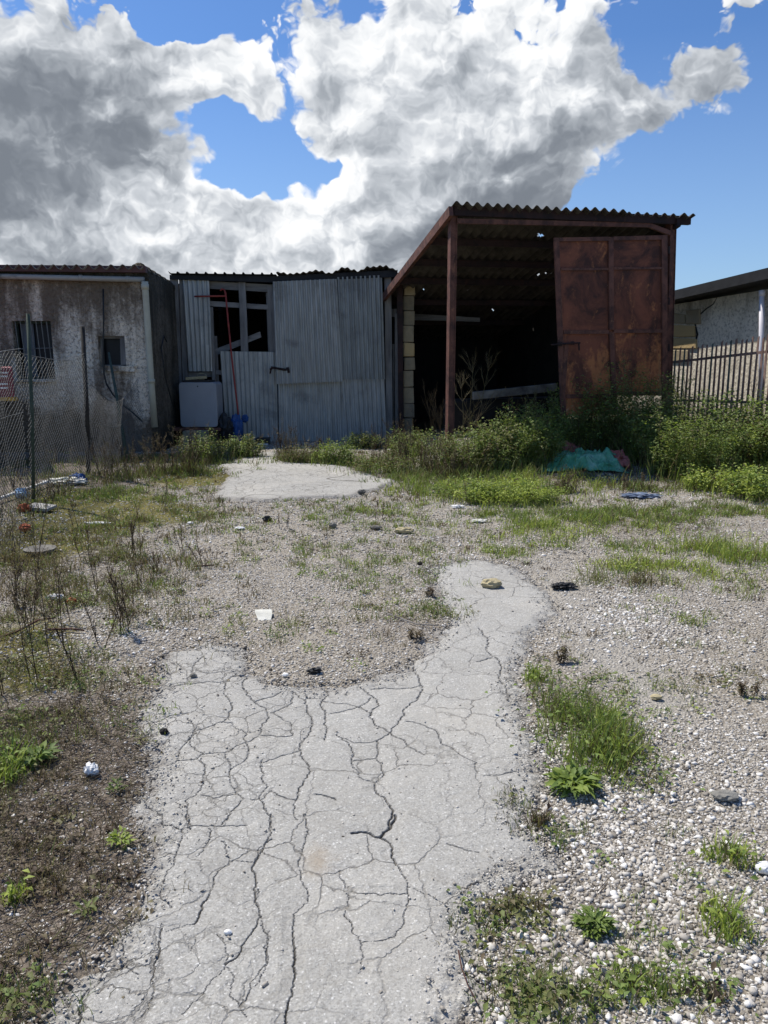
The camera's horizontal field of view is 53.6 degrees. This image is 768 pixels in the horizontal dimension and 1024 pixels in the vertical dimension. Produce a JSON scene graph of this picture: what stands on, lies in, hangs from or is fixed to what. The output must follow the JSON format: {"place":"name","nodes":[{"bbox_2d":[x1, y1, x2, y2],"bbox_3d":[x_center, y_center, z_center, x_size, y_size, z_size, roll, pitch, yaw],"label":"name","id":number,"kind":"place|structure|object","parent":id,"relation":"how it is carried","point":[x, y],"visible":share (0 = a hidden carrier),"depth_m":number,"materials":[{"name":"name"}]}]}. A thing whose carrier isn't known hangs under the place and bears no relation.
{"place":"outdoors","nodes":[
{"label":"outdoors","id":0,"kind":"place"},
{"bbox_2d":[39,560,565,1023],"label":"concrete path","id":1,"kind":"structure","parent":0,"point":[294,900],"depth_m":2.62,"materials":[{"name":"concrete"}]},
{"bbox_2d":[481,578,501,587],"bbox_3d":[0.763,0.511,5.408,0.156,0.076,0.107,0,11,0],"label":"stone","id":2,"kind":"object","parent":1,"relation":"on","point":[492,583],"visible":1,"depth_m":5.38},
{"bbox_2d":[0,397,767,1023],"bbox_3d":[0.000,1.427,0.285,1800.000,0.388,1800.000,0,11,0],"label":"ground","id":3,"kind":"structure","parent":0,"point":[754,703],"depth_m":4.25,"materials":[{"name":"gravel"}]},
{"bbox_2d":[0,366,17,406],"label":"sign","id":4,"kind":"object","parent":3,"relation":"on","point":[12,390],"visible":0.72,"depth_m":10.43,"materials":[{"name":"paint"}]},
{"bbox_2d":[1,546,24,607],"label":"dry stalk","id":5,"kind":"object","parent":3,"relation":"on","point":[17,574],"visible":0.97,"depth_m":4.95,"materials":[{"name":"brown plant"}]},
{"bbox_2d":[0,869,34,907],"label":"grass clump","id":6,"kind":"object","parent":3,"relation":"on","point":[10,891],"visible":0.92,"depth_m":2.30,"materials":[{"name":"green plant"}]},
{"bbox_2d":[8,593,37,682],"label":"dry stalk","id":7,"kind":"object","parent":3,"relation":"on","point":[22,638],"visible":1,"depth_m":3.77,"materials":[{"name":"brown plant"}]},
{"bbox_2d":[9,568,43,632],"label":"dry stalk","id":8,"kind":"object","parent":3,"relation":"on","point":[30,597],"visible":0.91,"depth_m":4.46,"materials":[{"name":"brown plant"}]},
{"bbox_2d":[0,456,54,484],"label":"dead weeds","id":9,"kind":"object","parent":3,"relation":"on","point":[16,473],"visible":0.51,"depth_m":9.88,"materials":[{"name":"brown plant"}]},
{"bbox_2d":[0,707,57,799],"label":"grass clump","id":10,"kind":"object","parent":3,"relation":"on","point":[14,768],"visible":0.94,"depth_m":3.02,"materials":[{"name":"green plant"}]},
{"bbox_2d":[0,479,61,520],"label":"dead weeds","id":11,"kind":"object","parent":3,"relation":"on","point":[27,502],"visible":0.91,"depth_m":7.98,"materials":[{"name":"brown plant"}]},
{"bbox_2d":[10,740,63,770],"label":"rosette weed","id":12,"kind":"object","parent":3,"relation":"on","point":[47,753],"visible":0.88,"depth_m":3.08,"materials":[{"name":"green plant"}]},
{"bbox_2d":[23,544,55,553],"bbox_3d":[-2.914,0.316,6.436,0.260,0.020,0.260,0,11,0],"label":"lid","id":13,"kind":"object","parent":3,"relation":"on","point":[51,548],"visible":0.77,"depth_m":6.42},
{"bbox_2d":[24,489,55,574],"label":"dry stalk","id":14,"kind":"object","parent":3,"relation":"on","point":[38,559],"visible":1,"depth_m":5.78,"materials":[{"name":"brown plant"}]},
{"bbox_2d":[5,468,74,501],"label":"dead weeds","id":15,"kind":"object","parent":3,"relation":"on","point":[52,484],"visible":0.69,"depth_m":8.94,"materials":[{"name":"brown plant"}]},
{"bbox_2d":[0,439,82,466],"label":"dead weeds","id":16,"kind":"object","parent":3,"relation":"on","point":[28,461],"visible":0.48,"depth_m":11.25,"materials":[{"name":"brown plant"}]},
{"bbox_2d":[30,502,56,510],"bbox_3d":[-3.658,-0.050,8.113,0.312,0.065,0.149,5,12,24],"label":"slate piece","id":17,"kind":"object","parent":3,"relation":"on","point":[52,506],"visible":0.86,"depth_m":8.08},
{"bbox_2d":[37,568,63,656],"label":"dry stalk","id":18,"kind":"object","parent":3,"relation":"on","point":[51,607],"visible":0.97,"depth_m":4.18,"materials":[{"name":"brown plant"}]},
{"bbox_2d":[35,603,77,683],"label":"dry stalk","id":19,"kind":"object","parent":3,"relation":"on","point":[67,655],"visible":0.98,"depth_m":3.76,"materials":[{"name":"brown plant"}]},
{"bbox_2d":[47,557,69,622],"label":"dry stalk","id":20,"kind":"object","parent":3,"relation":"on","point":[59,593],"visible":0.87,"depth_m":4.68,"materials":[{"name":"brown plant"}]},
{"bbox_2d":[45,477,88,484],"bbox_3d":[-4.055,-0.392,9.646,0.630,0.121,0.299,0,11,0],"label":"rubble","id":21,"kind":"object","parent":3,"relation":"on","point":[78,481],"visible":0.53,"depth_m":9.57,"materials":[{"name":"plastic"}]},
{"bbox_2d":[0,313,143,519],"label":"chain link fence","id":22,"kind":"object","parent":3,"relation":"on","point":[86,435],"visible":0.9,"depth_m":9.09,"materials":[{"name":"metal"}]},
{"bbox_2d":[71,896,98,920],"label":"rosette weed","id":23,"kind":"object","parent":3,"relation":"on","point":[79,905],"visible":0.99,"depth_m":2.24,"materials":[{"name":"green plant"}]},
{"bbox_2d":[83,761,98,776],"bbox_3d":[-1.149,1.013,2.984,0.064,0.059,0.054,0,11,0],"label":"crumpled paper","id":24,"kind":"object","parent":3,"relation":"on","point":[89,768],"visible":0.98,"depth_m":2.97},
{"bbox_2d":[85,544,98,593],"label":"dry stalk","id":25,"kind":"object","parent":3,"relation":"on","point":[91,554],"visible":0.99,"depth_m":5.25,"materials":[{"name":"brown plant"}]},
{"bbox_2d":[70,437,139,467],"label":"dead weeds","id":26,"kind":"object","parent":3,"relation":"on","point":[119,461],"visible":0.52,"depth_m":11.04,"materials":[{"name":"brown plant"}]},
{"bbox_2d":[80,588,130,648],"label":"dry stalk","id":27,"kind":"object","parent":3,"relation":"on","point":[113,626],"visible":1,"depth_m":4.29,"materials":[{"name":"brown plant"}]},
{"bbox_2d":[0,263,221,451],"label":"workshop building","id":28,"kind":"structure","parent":3,"relation":"on","point":[124,315],"depth_m":12.37,"materials":[{"name":"beige concrete"}]},
{"bbox_2d":[14,321,55,381],"bbox_3d":[-5.683,-2.618,12.395,0.678,0.966,0.276,0,11,0],"label":"window","id":29,"kind":"structure","parent":28,"relation":"in","point":[41,335],"depth_m":12.46,"materials":[{"name":"metal"}]},
{"bbox_2d":[100,336,134,371],"bbox_3d":[-4.337,-2.583,12.412,0.577,0.567,0.258,0,11,0],"label":"window","id":30,"kind":"structure","parent":28,"relation":"in","point":[115,345],"depth_m":12.46,"materials":[{"name":"grey wood"}]},
{"bbox_2d":[108,352,128,462],"bbox_3d":[-4.061,-1.588,11.631,0.053,1.688,1.130,-6,13,-27],"label":"stake","id":31,"kind":"object","parent":3,"relation":"on","point":[117,399],"visible":0.73,"depth_m":11.64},
{"bbox_2d":[105,825,135,849],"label":"rosette weed","id":32,"kind":"object","parent":3,"relation":"on","point":[114,835],"visible":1,"depth_m":2.55,"materials":[{"name":"green plant"}]},
{"bbox_2d":[106,572,136,631],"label":"dry stalk","id":33,"kind":"object","parent":3,"relation":"on","point":[114,584],"visible":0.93,"depth_m":4.52,"materials":[{"name":"brown plant"}]},
{"bbox_2d":[117,561,139,624],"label":"dry stalk","id":34,"kind":"object","parent":3,"relation":"on","point":[132,601],"visible":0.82,"depth_m":4.70,"materials":[{"name":"brown plant"}]},
{"bbox_2d":[90,436,168,482],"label":"dead weeds","id":35,"kind":"object","parent":3,"relation":"on","point":[130,474],"visible":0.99,"depth_m":9.99,"materials":[{"name":"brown plant"}]},
{"bbox_2d":[124,506,146,555],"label":"dry stalk","id":36,"kind":"object","parent":3,"relation":"on","point":[132,531],"visible":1,"depth_m":6.25,"materials":[{"name":"brown plant"}]},
{"bbox_2d":[131,428,195,476],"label":"dead weeds","id":37,"kind":"object","parent":3,"relation":"on","point":[167,462],"visible":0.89,"depth_m":10.34,"materials":[{"name":"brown plant"}]},
{"bbox_2d":[168,420,211,475],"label":"dead weeds","id":38,"kind":"object","parent":3,"relation":"on","point":[192,466],"visible":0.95,"depth_m":10.35,"materials":[{"name":"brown plant"}]},
{"bbox_2d":[183,430,208,447],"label":"stone block","id":39,"kind":"structure","parent":3,"relation":"on","point":[186,433],"depth_m":13.20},
{"bbox_2d":[173,425,224,443],"bbox_3d":[-3.381,-1.380,13.736,0.978,0.330,0.560,0,11,0],"label":"bench","id":40,"kind":"object","parent":3,"relation":"on","point":[179,428],"visible":0.24,"depth_m":13.44,"materials":[{"name":"metal"}]},
{"bbox_2d":[179,380,222,426],"bbox_3d":[-3.272,-1.951,13.624,0.660,0.817,0.515,0,11,0],"label":"metal cabinet","id":41,"kind":"object","parent":40,"relation":"on","point":[201,403],"visible":0.88,"depth_m":13.39,"materials":[{"name":"grey metal"}]},
{"bbox_2d":[175,426,240,464],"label":"leafy bush","id":42,"kind":"object","parent":3,"relation":"on","point":[210,453],"visible":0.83,"depth_m":11.33,"materials":[{"name":"green plant"}]},
{"bbox_2d":[217,412,233,441],"bbox_3d":[-2.829,-1.509,13.569,0.296,0.561,0.285,10,15,41],"label":"plastic sack","id":43,"kind":"object","parent":3,"relation":"on","point":[225,425],"visible":0.88,"depth_m":13.46,"materials":[{"name":"plastic"}]},
{"bbox_2d":[231,413,242,442],"bbox_3d":[-2.666,-1.486,13.724,0.246,0.602,0.254,-9,14,-37],"label":"plastic sack","id":44,"kind":"object","parent":3,"relation":"on","point":[236,420],"visible":0.69,"depth_m":13.63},
{"bbox_2d":[215,433,267,458],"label":"leafy bush","id":45,"kind":"object","parent":3,"relation":"on","point":[246,447],"visible":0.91,"depth_m":11.85,"materials":[{"name":"green plant"}]},
{"bbox_2d":[255,609,271,619],"bbox_3d":[-0.771,0.656,4.851,0.123,0.029,0.143,0,11,0],"label":"tile piece","id":46,"kind":"object","parent":3,"relation":"on","point":[262,614],"visible":1,"depth_m":4.84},
{"bbox_2d":[168,265,397,440],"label":"metal shed","id":47,"kind":"structure","parent":3,"relation":"on","point":[311,361],"depth_m":13.98,"materials":[{"name":"grey metal"}]},
{"bbox_2d":[194,288,238,414],"bbox_3d":[-2.993,-2.703,13.920,0.861,2.705,0.197,3,12,17],"label":"metal rod","id":48,"kind":"object","parent":47,"relation":"attached to","point":[225,295],"visible":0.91,"depth_m":13.79,"materials":[{"name":"red paint"}]},
{"bbox_2d":[268,423,301,459],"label":"dead weeds","id":49,"kind":"object","parent":3,"relation":"on","point":[285,443],"visible":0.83,"depth_m":11.62,"materials":[{"name":"brown plant"}]},
{"bbox_2d":[211,452,396,502],"bbox_3d":[-1.150,-0.564,10.660,2.496,0.133,4.044,-2,12,-10],"label":"concrete apron","id":50,"kind":"object","parent":3,"relation":"on","point":[270,481],"visible":0.87,"depth_m":9.73,"materials":[{"name":"concrete"}]},
{"bbox_2d":[262,440,333,464],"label":"leafy bush","id":51,"kind":"object","parent":50,"relation":"on","point":[299,456],"visible":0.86,"depth_m":11.26,"materials":[{"name":"green plant"}]},
{"bbox_2d":[289,438,367,466],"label":"leafy bush","id":52,"kind":"object","parent":3,"relation":"on","point":[345,453],"visible":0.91,"depth_m":11.18,"materials":[{"name":"green plant"}]},
{"bbox_2d":[330,427,389,449],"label":"leafy bush","id":53,"kind":"object","parent":3,"relation":"on","point":[354,440],"visible":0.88,"depth_m":13.04,"materials":[{"name":"green plant"}]},
{"bbox_2d":[326,448,422,477],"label":"leafy bush","id":54,"kind":"object","parent":3,"relation":"on","point":[385,468],"visible":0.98,"depth_m":10.42,"materials":[{"name":"green plant"}]},
{"bbox_2d":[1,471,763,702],"bbox_3d":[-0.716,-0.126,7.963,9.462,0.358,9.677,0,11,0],"label":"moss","id":55,"kind":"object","parent":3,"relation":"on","point":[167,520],"visible":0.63,"depth_m":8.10,"materials":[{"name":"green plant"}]},
{"bbox_2d":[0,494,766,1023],"bbox_3d":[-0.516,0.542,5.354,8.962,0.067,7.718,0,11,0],"label":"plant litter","id":56,"kind":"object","parent":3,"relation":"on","point":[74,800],"visible":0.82,"depth_m":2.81,"materials":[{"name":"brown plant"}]},
{"bbox_2d":[0,432,767,1023],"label":"grass","id":57,"kind":"structure","parent":3,"relation":"on","point":[556,518],"depth_m":5.49,"materials":[{"name":"green plant"}]},
{"bbox_2d":[364,421,412,468],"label":"dead weeds","id":58,"kind":"object","parent":3,"relation":"on","point":[385,448],"visible":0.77,"depth_m":10.89,"materials":[{"name":"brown plant"}]},
{"bbox_2d":[381,411,420,446],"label":"dead weeds","id":59,"kind":"object","parent":3,"relation":"on","point":[399,431],"visible":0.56,"depth_m":13.00,"materials":[{"name":"brown plant"}]},
{"bbox_2d":[353,426,464,460],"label":"leafy bush","id":60,"kind":"object","parent":3,"relation":"on","point":[412,452],"visible":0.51,"depth_m":11.99,"materials":[{"name":"green plant"}]},
{"bbox_2d":[398,428,453,474],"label":"dead weeds","id":61,"kind":"object","parent":3,"relation":"on","point":[420,454],"visible":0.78,"depth_m":10.44,"materials":[{"name":"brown plant"}]},
{"bbox_2d":[421,383,444,444],"bbox_3d":[0.802,-1.581,12.186,0.407,1.123,0.249,-3,12,-16],"label":"bare sapling","id":62,"kind":"object","parent":3,"relation":"on","point":[438,422],"visible":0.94,"depth_m":12.20,"materials":[{"name":"brown plant"}]},
{"bbox_2d":[417,435,487,480],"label":"dead weeds","id":63,"kind":"object","parent":3,"relation":"on","point":[454,467],"visible":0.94,"depth_m":10.07,"materials":[{"name":"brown plant"}]},
{"bbox_2d":[380,472,567,504],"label":"leafy bush","id":64,"kind":"object","parent":3,"relation":"on","point":[448,488],"visible":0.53,"depth_m":8.85,"materials":[{"name":"green plant"}]},
{"bbox_2d":[386,410,569,479],"bbox_3d":[1.332,-0.978,10.566,2.459,0.891,2.013,4,12,20],"label":"leafy bush","id":65,"kind":"object","parent":3,"relation":"on","point":[496,465],"visible":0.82,"depth_m":10.41,"materials":[{"name":"green plant"}]},
{"bbox_2d":[455,349,503,440],"bbox_3d":[1.448,-1.771,11.859,0.916,1.623,0.528,2,11,9],"label":"bare sapling","id":66,"kind":"object","parent":3,"relation":"on","point":[461,386],"visible":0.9,"depth_m":11.87,"materials":[{"name":"brown plant"}]},
{"bbox_2d":[443,396,558,431],"bbox_3d":[2.044,-1.708,13.279,1.976,0.590,0.500,-1,11,-6],"label":"rubble heap","id":67,"kind":"object","parent":3,"relation":"on","point":[490,414],"visible":0.3,"depth_m":13.01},
{"bbox_2d":[402,473,617,510],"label":"leafy bush","id":68,"kind":"object","parent":3,"relation":"on","point":[529,496],"visible":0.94,"depth_m":8.51,"materials":[{"name":"green plant"}]},
{"bbox_2d":[435,387,593,475],"bbox_3d":[1.879,-1.210,10.905,2.385,1.185,1.898,0,11,0],"label":"leafy bush","id":69,"kind":"object","parent":3,"relation":"on","point":[547,442],"visible":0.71,"depth_m":10.64,"materials":[{"name":"green plant"}]},
{"bbox_2d":[479,884,561,922],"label":"grass clump","id":70,"kind":"object","parent":3,"relation":"on","point":[530,906],"visible":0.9,"depth_m":2.27,"materials":[{"name":"green plant"}]},
{"bbox_2d":[521,662,550,684],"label":"grass clump","id":71,"kind":"object","parent":3,"relation":"on","point":[531,674],"visible":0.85,"depth_m":3.85,"materials":[{"name":"green plant"}]},
{"bbox_2d":[383,201,695,460],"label":"open barn","id":72,"kind":"structure","parent":3,"relation":"on","point":[598,291],"depth_m":11.69,"materials":[{"name":"metal"}]},
{"bbox_2d":[472,383,556,399],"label":"metal beam","id":73,"kind":"structure","parent":72,"relation":"on","point":[523,390],"depth_m":12.78,"materials":[{"name":"metal"}]},
{"bbox_2d":[551,235,669,415],"bbox_3d":[3.440,-2.781,11.308,2.264,2.652,0.096,-4,12,-21],"label":"door","id":74,"kind":"structure","parent":72,"relation":"in","point":[607,289],"depth_m":11.28,"materials":[{"name":"metal"}]},
{"bbox_2d":[524,802,558,830],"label":"grass clump","id":75,"kind":"object","parent":3,"relation":"on","point":[539,820],"visible":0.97,"depth_m":2.67,"materials":[{"name":"green plant"}]},
{"bbox_2d":[483,946,628,1023],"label":"grass clump","id":76,"kind":"object","parent":3,"relation":"on","point":[552,1002],"visible":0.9,"depth_m":1.92,"materials":[{"name":"green plant"}]},
{"bbox_2d":[502,382,624,451],"bbox_3d":[2.843,-1.622,11.562,1.907,1.682,1.700,-3,12,-14],"label":"leafy bush","id":77,"kind":"object","parent":3,"relation":"on","point":[578,423],"visible":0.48,"depth_m":11.33,"materials":[{"name":"green plant"}]},
{"bbox_2d":[554,644,572,663],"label":"weeds","id":78,"kind":"object","parent":3,"relation":"on","point":[562,651],"visible":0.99,"depth_m":4.06,"materials":[{"name":"brown plant"}]},
{"bbox_2d":[550,582,577,589],"bbox_3d":[1.276,0.523,5.380,0.200,0.052,0.115,0,11,0],"label":"plastic scrap","id":79,"kind":"object","parent":3,"relation":"on","point":[564,585],"visible":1,"depth_m":5.35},
{"bbox_2d":[512,647,618,765],"bbox_3d":[0.813,0.844,3.553,0.472,0.153,1.274,0,11,0],"label":"grass clump","id":80,"kind":"object","parent":3,"relation":"on","point":[556,693],"visible":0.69,"depth_m":3.56,"materials":[{"name":"green plant"}]},
{"bbox_2d":[552,466,586,493],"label":"clump","id":81,"kind":"object","parent":3,"relation":"on","point":[567,483],"visible":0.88,"depth_m":9.13,"materials":[{"name":"green plant"}]},
{"bbox_2d":[543,759,602,799],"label":"rosette weed","id":82,"kind":"object","parent":3,"relation":"on","point":[584,778],"visible":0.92,"depth_m":2.87,"materials":[{"name":"green plant"}]},
{"bbox_2d":[536,440,630,472],"bbox_3d":[2.802,-0.807,10.876,1.352,0.370,1.033,0,11,0],"label":"tarp","id":83,"kind":"object","parent":3,"relation":"on","point":[607,459],"visible":0.82,"depth_m":10.61,"materials":[{"name":"plastic"}]},
{"bbox_2d":[570,904,618,940],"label":"rosette weed","id":84,"kind":"object","parent":3,"relation":"on","point":[603,922],"visible":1,"depth_m":2.17,"materials":[{"name":"green plant"}]},
{"bbox_2d":[485,671,736,813],"bbox_3d":[0.904,0.895,3.228,0.804,0.196,1.102,-2,11,-8],"label":"grass clump","id":85,"kind":"object","parent":3,"relation":"on","point":[611,736],"visible":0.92,"depth_m":3.15,"materials":[{"name":"green plant"}]},
{"bbox_2d":[566,334,684,466],"bbox_3d":[3.547,-1.767,11.478,2.192,2.010,1.971,6,13,26],"label":"leafy bush","id":86,"kind":"object","parent":3,"relation":"on","point":[623,406],"visible":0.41,"depth_m":11.24,"materials":[{"name":"green plant"}]},
{"bbox_2d":[592,721,677,807],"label":"grass clump","id":87,"kind":"object","parent":3,"relation":"on","point":[648,766],"visible":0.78,"depth_m":2.98,"materials":[{"name":"green plant"}]},
{"bbox_2d":[617,564,662,588],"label":"grass clump","id":88,"kind":"object","parent":3,"relation":"on","point":[641,576],"visible":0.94,"depth_m":5.47,"materials":[{"name":"green plant"}]},
{"bbox_2d":[620,492,663,498],"bbox_3d":[3.002,-0.185,8.881,0.530,0.072,0.275,0,11,0],"label":"plastic scrap","id":89,"kind":"object","parent":3,"relation":"on","point":[643,495],"visible":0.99,"depth_m":8.85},
{"bbox_2d":[547,958,740,1010],"bbox_3d":[0.669,1.214,1.939,0.482,0.072,0.176,0,11,0],"label":"grass clump","id":90,"kind":"object","parent":3,"relation":"on","point":[632,977],"visible":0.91,"depth_m":1.96,"materials":[{"name":"green plant"}]},
{"bbox_2d":[607,471,688,492],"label":"clump","id":91,"kind":"object","parent":3,"relation":"on","point":[626,483],"visible":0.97,"depth_m":9.29,"materials":[{"name":"green plant"}]},
{"bbox_2d":[577,351,724,469],"bbox_3d":[4.063,-1.530,11.160,2.130,1.683,1.931,-9,15,-39],"label":"leafy bush","id":92,"kind":"object","parent":3,"relation":"on","point":[627,433],"visible":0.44,"depth_m":11.03,"materials":[{"name":"green plant"}]},
{"bbox_2d":[605,358,766,485],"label":"leafy bush","id":93,"kind":"object","parent":3,"relation":"on","point":[695,450],"visible":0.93,"depth_m":9.87,"materials":[{"name":"green plant"}]},
{"bbox_2d":[633,268,767,424],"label":"plaster building","id":94,"kind":"structure","parent":3,"relation":"on","point":[725,310],"depth_m":12.71,"materials":[{"name":"paint"}]},
{"bbox_2d":[643,455,767,496],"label":"leafy bush","id":95,"kind":"object","parent":3,"relation":"on","point":[705,480],"visible":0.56,"depth_m":9.24,"materials":[{"name":"green plant"}]},
{"bbox_2d":[684,960,730,1007],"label":"grass clump","id":96,"kind":"object","parent":3,"relation":"on","point":[718,994],"visible":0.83,"depth_m":1.94,"materials":[{"name":"green plant"}]},
{"bbox_2d":[667,381,767,471],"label":"leafy bush","id":97,"kind":"object","parent":3,"relation":"on","point":[746,422],"visible":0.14,"depth_m":10.54,"materials":[{"name":"green plant"}]},
{"bbox_2d":[671,335,767,433],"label":"picket fence","id":98,"kind":"object","parent":3,"relation":"on","point":[724,356],"visible":0.53,"depth_m":11.60,"materials":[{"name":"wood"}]},
{"bbox_2d":[672,452,767,503],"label":"leafy bush","id":99,"kind":"object","parent":3,"relation":"on","point":[754,490],"visible":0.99,"depth_m":8.79,"materials":[{"name":"green plant"}]},
{"bbox_2d":[692,877,756,949],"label":"grass clump","id":100,"kind":"object","parent":3,"relation":"on","point":[720,912],"visible":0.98,"depth_m":2.16,"materials":[{"name":"green plant"}]},
{"bbox_2d":[711,789,738,800],"bbox_3d":[1.264,1.047,2.808,0.106,0.036,0.064,0,11,0],"label":"stone","id":101,"kind":"object","parent":3,"relation":"on","point":[723,795],"visible":1,"depth_m":2.79,"materials":[{"name":"stone"}]},
{"bbox_2d":[688,827,765,879],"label":"grass clump","id":102,"kind":"object","parent":3,"relation":"on","point":[743,851],"visible":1,"depth_m":2.47,"materials":[{"name":"green plant"}]},
{"bbox_2d":[703,538,767,566],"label":"grass clump","id":103,"kind":"object","parent":3,"relation":"on","point":[724,555],"visible":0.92,"depth_m":6.12,"materials":[{"name":"green plant"}]},
{"bbox_2d":[704,367,767,471],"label":"leafy bush","id":104,"kind":"object","parent":3,"relation":"on","point":[759,445],"visible":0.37,"depth_m":10.38,"materials":[{"name":"green plant"}]},
{"bbox_2d":[735,676,767,695],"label":"weeds","id":105,"kind":"object","parent":3,"relation":"on","point":[742,686],"visible":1,"depth_m":3.69,"materials":[{"name":"brown plant"}]},
{"bbox_2d":[755,861,767,874],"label":"stone","id":106,"kind":"object","parent":3,"relation":"on","point":[763,865],"visible":1,"depth_m":2.40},
{"bbox_2d":[0,0,767,310],"label":"sky","id":107,"kind":"structure","parent":0,"point":[173,136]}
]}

